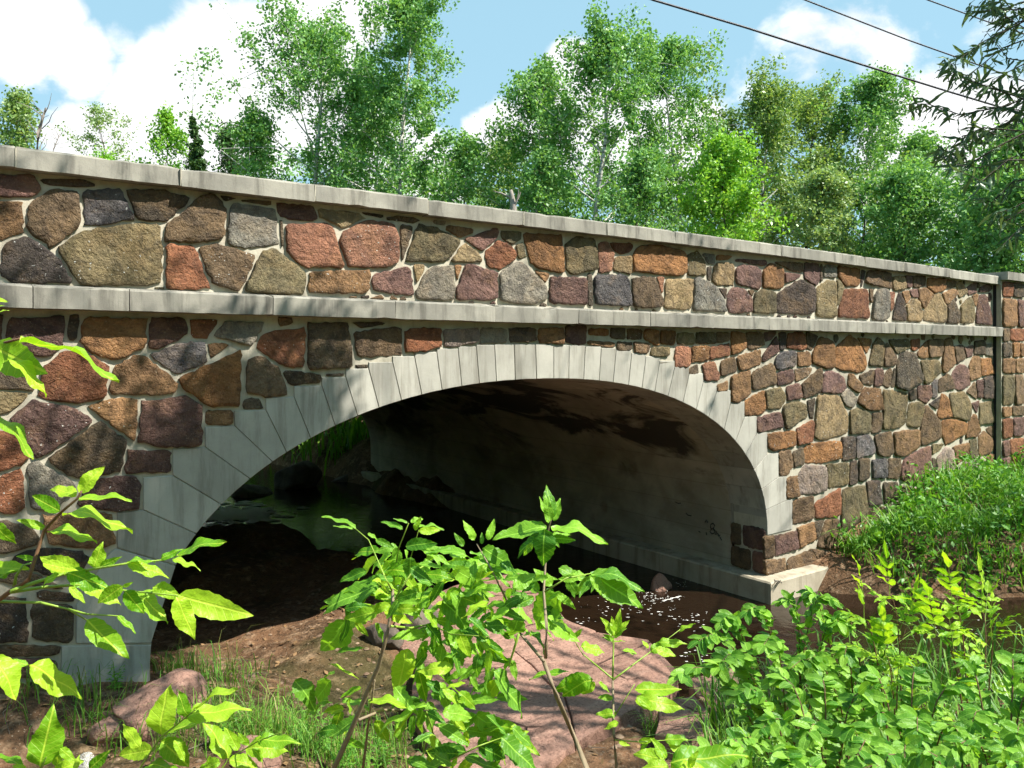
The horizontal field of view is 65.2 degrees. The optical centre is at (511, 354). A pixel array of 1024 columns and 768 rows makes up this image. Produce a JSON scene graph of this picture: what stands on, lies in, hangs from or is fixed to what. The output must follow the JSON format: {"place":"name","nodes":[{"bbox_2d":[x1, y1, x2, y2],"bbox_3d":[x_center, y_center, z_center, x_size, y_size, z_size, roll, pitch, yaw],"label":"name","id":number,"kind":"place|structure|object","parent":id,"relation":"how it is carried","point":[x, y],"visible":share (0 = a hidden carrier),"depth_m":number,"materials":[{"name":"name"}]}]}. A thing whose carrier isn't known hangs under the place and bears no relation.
{"place":"outdoors","nodes":[
{"label":"outdoors","id":0,"kind":"place"},
{"bbox_2d":[0,415,1023,767],"bbox_3d":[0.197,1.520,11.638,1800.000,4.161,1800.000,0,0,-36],"label":"ground","id":1,"kind":"structure","parent":0,"point":[264,569],"depth_m":8.49,"materials":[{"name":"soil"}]},
{"bbox_2d":[5,110,42,143],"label":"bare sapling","id":2,"kind":"object","parent":1,"relation":"on","point":[26,126],"visible":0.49,"depth_m":29.98,"materials":[{"name":"grey wood"}]},
{"bbox_2d":[0,84,49,149],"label":"broadleaf tree","id":3,"kind":"object","parent":1,"relation":"on","point":[15,109],"visible":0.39,"depth_m":29.69,"materials":[{"name":"green plant"}]},
{"bbox_2d":[18,93,57,149],"bbox_3d":[-15.846,-2.586,26.982,1.388,12.372,0.591,0,0,-1],"label":"dead snag","id":4,"kind":"object","parent":1,"relation":"on","point":[40,127],"visible":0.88,"depth_m":26.96,"materials":[{"name":"grey wood"}]},
{"bbox_2d":[0,654,81,699],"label":"ash sapling","id":5,"kind":"object","parent":1,"relation":"on","point":[49,677],"visible":1,"depth_m":1.23,"materials":[{"name":"green plant"}]},
{"bbox_2d":[0,703,109,767],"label":"ash sapling","id":6,"kind":"object","parent":1,"relation":"on","point":[45,746],"visible":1,"depth_m":1.40,"materials":[{"name":"green plant"}]},
{"bbox_2d":[0,298,118,459],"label":"ash branch plant","id":7,"kind":"object","parent":1,"relation":"on","point":[18,359],"visible":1,"depth_m":0.98,"materials":[{"name":"green plant"}]},
{"bbox_2d":[43,119,79,150],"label":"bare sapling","id":8,"kind":"object","parent":1,"relation":"on","point":[55,144],"visible":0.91,"depth_m":30.00,"materials":[{"name":"grey wood"}]},
{"bbox_2d":[78,752,93,767],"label":"dandelion clock","id":9,"kind":"object","parent":1,"relation":"on","point":[85,763],"visible":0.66,"depth_m":1.90,"materials":[{"name":"white plant"}]},
{"bbox_2d":[52,101,137,161],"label":"airy tree","id":10,"kind":"object","parent":1,"relation":"on","point":[99,120],"visible":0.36,"depth_m":34.25,"materials":[{"name":"green plant"}]},
{"bbox_2d":[86,714,125,746],"bbox_3d":[-2.509,2.378,5.042,0.214,0.192,0.297,0,0,31],"label":"boulder","id":11,"kind":"object","parent":1,"relation":"on","point":[111,723],"visible":0.54,"depth_m":4.95,"materials":[{"name":"stone"}]},
{"bbox_2d":[88,140,124,159],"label":"understory tree","id":12,"kind":"object","parent":1,"relation":"on","point":[107,156],"visible":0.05,"depth_m":27.61,"materials":[{"name":"green plant"}]},
{"bbox_2d":[105,664,125,690],"bbox_3d":[-2.752,2.257,5.564,0.144,0.170,0.156,0,0,-36],"label":"weed plant","id":13,"kind":"object","parent":1,"relation":"on","point":[115,682],"visible":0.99,"depth_m":5.57,"materials":[{"name":"green plant"}]},
{"bbox_2d":[0,466,252,658],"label":"ash sapling","id":14,"kind":"object","parent":1,"relation":"on","point":[187,605],"visible":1,"depth_m":1.24,"materials":[{"name":"green plant"}]},
{"bbox_2d":[129,100,188,169],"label":"young maple","id":15,"kind":"object","parent":1,"relation":"on","point":[169,132],"visible":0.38,"depth_m":26.61,"materials":[{"name":"green plant"}]},
{"bbox_2d":[112,668,210,741],"bbox_3d":[-2.316,2.350,5.298,0.390,0.422,0.665,0,0,34],"label":"boulder","id":16,"kind":"object","parent":1,"relation":"on","point":[183,678],"visible":0.55,"depth_m":5.20,"materials":[{"name":"pink stone"}]},
{"bbox_2d":[119,685,251,767],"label":"ash sapling","id":17,"kind":"object","parent":1,"relation":"on","point":[160,720],"visible":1,"depth_m":1.66,"materials":[{"name":"green plant"}]},
{"bbox_2d":[178,150,207,170],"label":"pine tree","id":18,"kind":"object","parent":1,"relation":"on","point":[185,162],"visible":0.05,"depth_m":38.25,"materials":[{"name":"green plant"}]},
{"bbox_2d":[186,115,208,170],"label":"spruce tree","id":19,"kind":"object","parent":1,"relation":"on","point":[198,162],"visible":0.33,"depth_m":23.44,"materials":[{"name":"green plant"}]},
{"bbox_2d":[209,121,244,174],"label":"tree","id":20,"kind":"object","parent":1,"relation":"on","point":[225,158],"visible":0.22,"depth_m":35.70,"materials":[{"name":"green plant"}]},
{"bbox_2d":[216,710,242,733],"bbox_3d":[-1.743,2.299,4.901,0.175,0.214,0.136,0,0,5],"label":"weed plant","id":21,"kind":"object","parent":1,"relation":"on","point":[230,723],"visible":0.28,"depth_m":4.91,"materials":[{"name":"green plant"}]},
{"bbox_2d":[200,723,301,767],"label":"ash sapling","id":22,"kind":"object","parent":1,"relation":"on","point":[225,742],"visible":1,"depth_m":1.72,"materials":[{"name":"green plant"}]},
{"bbox_2d":[221,104,291,180],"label":"understory tree","id":23,"kind":"object","parent":1,"relation":"on","point":[258,128],"visible":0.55,"depth_m":30.19,"materials":[{"name":"green plant"}]},
{"bbox_2d":[230,734,282,767],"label":"boulder","id":24,"kind":"object","parent":1,"relation":"on","point":[276,762],"visible":0.26,"depth_m":4.64,"materials":[{"name":"stone"}]},
{"bbox_2d":[256,707,267,733],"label":"weed plant","id":25,"kind":"object","parent":1,"relation":"on","point":[262,720],"visible":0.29,"depth_m":5.13,"materials":[{"name":"green plant"}]},
{"bbox_2d":[206,167,370,190],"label":"undergrowth","id":26,"kind":"object","parent":1,"relation":"on","point":[218,168],"depth_m":31.18,"materials":[{"name":"green plant"}]},
{"bbox_2d":[282,702,316,746],"bbox_3d":[-1.326,2.345,5.040,0.212,0.274,0.247,0,0,-36],"label":"weed plant","id":27,"kind":"object","parent":1,"relation":"on","point":[299,724],"visible":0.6,"depth_m":5.04,"materials":[{"name":"green plant"}]},
{"bbox_2d":[2,635,602,750],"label":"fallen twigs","id":28,"kind":"object","parent":1,"relation":"on","point":[231,673],"visible":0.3,"depth_m":5.73,"materials":[{"name":"brown wood"}]},
{"bbox_2d":[173,0,432,196],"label":"aspen tree","id":29,"kind":"object","parent":1,"relation":"on","point":[317,40],"visible":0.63,"depth_m":29.74,"materials":[{"name":"green plant"}]},
{"bbox_2d":[313,702,333,757],"bbox_3d":[-1.147,2.269,4.895,0.159,0.406,0.305,0,0,-36],"label":"weed plant","id":30,"kind":"object","parent":1,"relation":"on","point":[325,739],"visible":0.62,"depth_m":4.89,"materials":[{"name":"green plant"}]},
{"bbox_2d":[283,415,368,475],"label":"meadow grass","id":31,"kind":"structure","parent":1,"relation":"on","point":[349,436],"depth_m":20.85,"materials":[{"name":"green plant"}]},
{"bbox_2d":[5,639,666,767],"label":"grass tufts","id":32,"kind":"object","parent":1,"relation":"on","point":[307,745],"visible":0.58,"depth_m":5.19,"materials":[{"name":"green plant"}]},
{"bbox_2d":[331,474,347,481],"bbox_3d":[-4.142,3.259,19.504,0.973,0.682,0.768,0,0,-36],"label":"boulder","id":33,"kind":"object","parent":1,"relation":"on","point":[344,478],"visible":0.2,"depth_m":19.26,"materials":[{"name":"grey stone"}]},
{"bbox_2d":[329,729,355,767],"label":"weed plant","id":34,"kind":"object","parent":1,"relation":"on","point":[348,754],"visible":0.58,"depth_m":4.75,"materials":[{"name":"green plant"}]},
{"bbox_2d":[8,623,678,767],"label":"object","id":35,"kind":"object","parent":1,"relation":"on","point":[239,698],"visible":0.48,"depth_m":5.25,"materials":[{"name":"beige plant"}]},
{"bbox_2d":[348,732,378,767],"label":"weed plant","id":36,"kind":"object","parent":1,"relation":"on","point":[370,738],"visible":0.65,"depth_m":4.96,"materials":[{"name":"green plant"}]},
{"bbox_2d":[324,48,428,195],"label":"aspen tree","id":37,"kind":"object","parent":1,"relation":"on","point":[394,126],"visible":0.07,"depth_m":34.06,"materials":[{"name":"green plant"}]},
{"bbox_2d":[372,739,392,766],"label":"weed plant","id":38,"kind":"object","parent":1,"relation":"on","point":[384,755],"visible":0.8,"depth_m":5.23,"materials":[{"name":"green plant"}]},
{"bbox_2d":[365,623,403,649],"bbox_3d":[-1.167,2.603,7.350,0.293,0.262,0.368,0,0,-36],"label":"boulder","id":39,"kind":"object","parent":1,"relation":"on","point":[373,638],"visible":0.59,"depth_m":7.24,"materials":[{"name":"grey stone"}]},
{"bbox_2d":[299,0,504,203],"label":"aspen tree","id":40,"kind":"object","parent":1,"relation":"on","point":[412,20],"visible":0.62,"depth_m":28.93,"materials":[{"name":"green plant"}]},
{"bbox_2d":[292,515,539,767],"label":"maple sapling","id":41,"kind":"object","parent":1,"relation":"on","point":[512,741],"visible":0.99,"depth_m":2.01,"materials":[{"name":"green plant"}]},
{"bbox_2d":[398,604,440,631],"bbox_3d":[-0.877,2.622,7.714,0.386,0.406,0.538,0,0,9],"label":"boulder","id":42,"kind":"object","parent":1,"relation":"on","point":[418,621],"visible":0.18,"depth_m":7.53,"materials":[{"name":"grey stone"}]},
{"bbox_2d":[41,588,846,767],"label":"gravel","id":43,"kind":"structure","parent":1,"relation":"on","point":[619,736],"depth_m":6.29,"materials":[{"name":"brown gravel"}]},
{"bbox_2d":[407,116,506,206],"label":"understory tree","id":44,"kind":"object","parent":1,"relation":"on","point":[468,145],"visible":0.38,"depth_m":32.67,"materials":[{"name":"green plant"}]},
{"bbox_2d":[466,132,530,208],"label":"understory tree","id":45,"kind":"object","parent":1,"relation":"on","point":[493,156],"visible":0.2,"depth_m":35.86,"materials":[{"name":"green plant"}]},
{"bbox_2d":[494,188,520,210],"bbox_3d":[-0.174,-1.346,24.061,0.858,7.217,0.290,0,0,14],"label":"broken stump","id":46,"kind":"object","parent":1,"relation":"on","point":[513,202],"visible":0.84,"depth_m":23.94,"materials":[{"name":"beige wood"}]},
{"bbox_2d":[0,145,1023,686],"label":"stone bridge","id":47,"kind":"structure","parent":1,"relation":"on","point":[692,407],"depth_m":7.82,"materials":[{"name":"stone"}]},
{"bbox_2d":[450,52,590,217],"bbox_3d":[0.680,-4.915,31.509,5.121,13.454,5.888,0,0,19],"label":"aspen tree","id":48,"kind":"object","parent":1,"relation":"on","point":[517,141],"visible":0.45,"depth_m":30.84,"materials":[{"name":"green plant"}]},
{"bbox_2d":[394,573,679,767],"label":"rock ledge","id":49,"kind":"object","parent":1,"relation":"on","point":[542,721],"visible":0.44,"depth_m":6.52,"materials":[{"name":"pink stone"}]},
{"bbox_2d":[509,141,585,216],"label":"understory tree","id":50,"kind":"object","parent":1,"relation":"on","point":[545,169],"visible":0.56,"depth_m":27.38,"materials":[{"name":"green plant"}]},
{"bbox_2d":[454,484,644,767],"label":"maple sapling","id":51,"kind":"object","parent":1,"relation":"on","point":[606,583],"visible":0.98,"depth_m":2.02,"materials":[{"name":"green plant"}]},
{"bbox_2d":[485,0,731,231],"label":"aspen tree","id":52,"kind":"object","parent":1,"relation":"on","point":[610,49],"visible":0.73,"depth_m":28.31,"materials":[{"name":"green plant"}]},
{"bbox_2d":[529,609,694,767],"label":"ash sapling","id":53,"kind":"object","parent":1,"relation":"on","point":[651,698],"visible":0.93,"depth_m":2.23,"materials":[{"name":"green plant"}]},
{"bbox_2d":[244,114,1023,271],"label":"distant woods","id":54,"kind":"object","parent":1,"relation":"on","point":[858,221],"visible":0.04,"depth_m":45.39,"materials":[{"name":"green plant"}]},
{"bbox_2d":[577,141,693,232],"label":"understory tree","id":55,"kind":"object","parent":1,"relation":"on","point":[639,176],"visible":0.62,"depth_m":26.48,"materials":[{"name":"green plant"}]},
{"bbox_2d":[654,696,711,759],"bbox_3d":[1.284,2.953,5.987,0.448,0.518,0.799,0,0,18],"label":"rock slab","id":56,"kind":"object","parent":1,"relation":"on","point":[678,726],"visible":0.3,"depth_m":5.87,"materials":[{"name":"stone"}]},
{"bbox_2d":[633,738,748,767],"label":"ash sapling","id":57,"kind":"object","parent":1,"relation":"on","point":[712,756],"visible":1,"depth_m":1.83,"materials":[{"name":"green plant"}]},
{"bbox_2d":[584,20,803,236],"bbox_3d":[6.580,-5.701,32.732,8.015,15.280,7.291,0,0,-36],"label":"aspen tree","id":58,"kind":"object","parent":1,"relation":"on","point":[671,47],"visible":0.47,"depth_m":31.82,"materials":[{"name":"green plant"}]},
{"bbox_2d":[689,667,764,732],"bbox_3d":[1.826,3.057,6.796,0.709,0.557,1.084,0,0,0],"label":"rock slab","id":59,"kind":"object","parent":1,"relation":"on","point":[696,681],"visible":0.1,"depth_m":6.63,"materials":[{"name":"stone"}]},
{"bbox_2d":[667,123,798,241],"bbox_3d":[6.502,-2.425,24.261,3.701,8.939,3.953,0,0,-36],"label":"maple tree","id":60,"kind":"object","parent":1,"relation":"on","point":[723,166],"visible":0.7,"depth_m":23.72,"materials":[{"name":"green plant"}]},
{"bbox_2d":[667,590,848,767],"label":"dogwood shrub","id":61,"kind":"object","parent":1,"relation":"on","point":[740,662],"visible":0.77,"depth_m":4.01,"materials":[{"name":"green plant"}]},
{"bbox_2d":[697,728,825,767],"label":"meadow shrub","id":62,"kind":"object","parent":1,"relation":"on","point":[794,759],"visible":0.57,"depth_m":2.39,"materials":[{"name":"green plant"}]},
{"bbox_2d":[666,42,877,246],"bbox_3d":[9.712,-4.519,31.357,7.812,13.350,7.178,0,0,-2],"label":"tree","id":63,"kind":"object","parent":1,"relation":"on","point":[767,111],"visible":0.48,"depth_m":29.85,"materials":[{"name":"green plant"}]},
{"bbox_2d":[721,667,886,767],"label":"dogwood shrub","id":64,"kind":"object","parent":1,"relation":"on","point":[811,734],"visible":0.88,"depth_m":2.88,"materials":[{"name":"green plant"}]},
{"bbox_2d":[745,157,883,254],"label":"understory tree","id":65,"kind":"object","parent":1,"relation":"on","point":[824,186],"visible":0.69,"depth_m":25.32,"materials":[{"name":"green plant"}]},
{"bbox_2d":[624,612,1023,767],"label":"stream grass","id":66,"kind":"structure","parent":1,"relation":"on","point":[949,704],"depth_m":5.71,"materials":[{"name":"green plant"}]},
{"bbox_2d":[736,68,947,250],"bbox_3d":[12.685,-4.822,33.713,8.340,13.306,6.942,0,0,-13],"label":"tree","id":67,"kind":"object","parent":1,"relation":"on","point":[806,116],"visible":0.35,"depth_m":32.48,"materials":[{"name":"green plant"}]},
{"bbox_2d":[778,585,911,766],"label":"dogwood shrub","id":68,"kind":"object","parent":1,"relation":"on","point":[822,664],"visible":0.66,"depth_m":4.24,"materials":[{"name":"green plant"}]},
{"bbox_2d":[844,535,860,555],"bbox_3d":[4.518,2.534,10.597,0.240,0.292,0.261,0,0,-36],"label":"weed plant","id":69,"kind":"object","parent":1,"relation":"on","point":[852,548],"visible":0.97,"depth_m":10.57,"materials":[{"name":"green plant"}]},
{"bbox_2d":[807,60,952,258],"bbox_3d":[14.313,-5.197,33.002,6.291,13.070,6.751,0,0,-7],"label":"aspen tree","id":70,"kind":"object","parent":1,"relation":"on","point":[876,102],"visible":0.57,"depth_m":31.75,"materials":[{"name":"green plant"}]},
{"bbox_2d":[832,540,954,740],"bbox_3d":[1.704,1.633,3.636,0.471,1.559,0.614,0,0,41],"label":"ash shrub","id":71,"kind":"object","parent":1,"relation":"on","point":[885,631],"visible":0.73,"depth_m":3.65,"materials":[{"name":"green plant"}]},
{"bbox_2d":[845,664,980,767],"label":"dogwood shrub","id":72,"kind":"object","parent":1,"relation":"on","point":[910,731],"visible":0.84,"depth_m":2.98,"materials":[{"name":"green plant"}]},
{"bbox_2d":[845,153,987,269],"bbox_3d":[12.050,-2.196,24.677,4.136,8.114,3.927,0,0,-36],"label":"understory tree","id":73,"kind":"object","parent":1,"relation":"on","point":[910,193],"visible":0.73,"depth_m":24.36,"materials":[{"name":"green plant"}]},
{"bbox_2d":[848,122,985,270],"bbox_3d":[17.271,-4.155,34.443,6.920,11.024,5.662,0,0,-36],"label":"aspen tree","id":74,"kind":"object","parent":1,"relation":"on","point":[925,142],"visible":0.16,"depth_m":33.37,"materials":[{"name":"green plant"}]},
{"bbox_2d":[913,537,930,555],"bbox_3d":[5.294,2.480,10.353,0.214,0.251,0.237,0,0,10],"label":"weed plant","id":75,"kind":"object","parent":1,"relation":"on","point":[921,547],"visible":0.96,"depth_m":10.34,"materials":[{"name":"green plant"}]},
{"bbox_2d":[822,445,1023,594],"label":"bank grass","id":76,"kind":"structure","parent":1,"relation":"on","point":[945,527],"depth_m":10.69,"materials":[{"name":"green plant"}]},
{"bbox_2d":[845,739,1023,767],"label":"meadow shrub","id":77,"kind":"object","parent":1,"relation":"on","point":[889,757],"visible":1,"depth_m":2.40,"materials":[{"name":"green plant"}]},
{"bbox_2d":[892,552,1023,767],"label":"ash shrub","id":78,"kind":"object","parent":1,"relation":"on","point":[955,589],"visible":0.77,"depth_m":3.70,"materials":[{"name":"green plant"}]},
{"bbox_2d":[896,159,1023,272],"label":"broadleaf tree","id":79,"kind":"object","parent":1,"relation":"on","point":[946,218],"visible":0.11,"depth_m":27.40,"materials":[{"name":"green plant"}]},
{"bbox_2d":[898,0,1023,255],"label":"willow tree","id":80,"kind":"object","parent":1,"relation":"on","point":[956,158],"visible":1,"depth_m":5.07,"materials":[{"name":"green plant"}]},
{"bbox_2d":[931,648,1023,767],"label":"dogwood shrub","id":81,"kind":"object","parent":1,"relation":"on","point":[976,718],"visible":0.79,"depth_m":3.01,"materials":[{"name":"green plant"}]},
{"bbox_2d":[937,151,1023,273],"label":"broadleaf tree","id":82,"kind":"object","parent":1,"relation":"on","point":[1002,263],"visible":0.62,"depth_m":22.22,"materials":[{"name":"green plant"}]},
{"bbox_2d":[953,117,1023,255],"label":"broadleaf tree","id":83,"kind":"object","parent":1,"relation":"on","point":[1000,154],"visible":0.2,"depth_m":23.77,"materials":[{"name":"green plant"}]},
{"bbox_2d":[980,575,998,595],"bbox_3d":[5.998,2.911,10.062,0.236,0.273,0.210,0,0,-13],"label":"weed plant","id":84,"kind":"object","parent":1,"relation":"on","point":[985,592],"visible":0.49,"depth_m":10.04,"materials":[{"name":"green plant"}]},
{"bbox_2d":[0,0,1023,267],"label":"sky","id":85,"kind":"structure","parent":0,"point":[124,54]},
{"bbox_2d":[203,463,1023,706],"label":"water","id":86,"kind":"structure","parent":0,"point":[365,510],"depth_m":10.52,"materials":[{"name":"black liquid"}]},
{"bbox_2d":[231,484,272,497],"bbox_3d":[-5.688,3.193,17.523,0.896,0.712,0.818,0,0,-36],"label":"boulder","id":87,"kind":"object","parent":86,"relation":"in","point":[246,491],"visible":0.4,"depth_m":17.26,"materials":[{"name":"grey stone"}]},
{"bbox_2d":[274,460,321,489],"bbox_3d":[-4.973,2.909,18.592,0.871,0.886,1.053,0,0,30],"label":"boulder","id":88,"kind":"object","parent":86,"relation":"in","point":[303,474],"visible":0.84,"depth_m":18.25,"materials":[{"name":"grey stone"}]},
{"bbox_2d":[206,501,975,661],"bbox_3d":[-1.139,3.037,11.948,14.477,0.053,3.140,0,0,36],"label":"foam","id":89,"kind":"object","parent":86,"relation":"on","point":[229,514],"visible":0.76,"depth_m":15.14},
{"bbox_2d":[650,573,671,591],"bbox_3d":[1.955,3.058,10.481,0.334,0.389,0.260,0,0,-36],"label":"boulder","id":90,"kind":"object","parent":86,"relation":"in","point":[660,582],"visible":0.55,"depth_m":10.39,"materials":[{"name":"grey stone"}]},
{"bbox_2d":[651,0,999,106],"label":"power cable","id":91,"kind":"object","parent":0,"point":[796,43],"visible":0.94,"depth_m":18.20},
{"bbox_2d":[804,0,1023,81],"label":"power cable","id":92,"kind":"object","parent":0,"point":[896,35],"visible":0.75,"depth_m":17.83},
{"bbox_2d":[927,0,1016,31],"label":"power cable","id":93,"kind":"object","parent":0,"point":[956,10],"visible":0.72,"depth_m":17.25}
]}

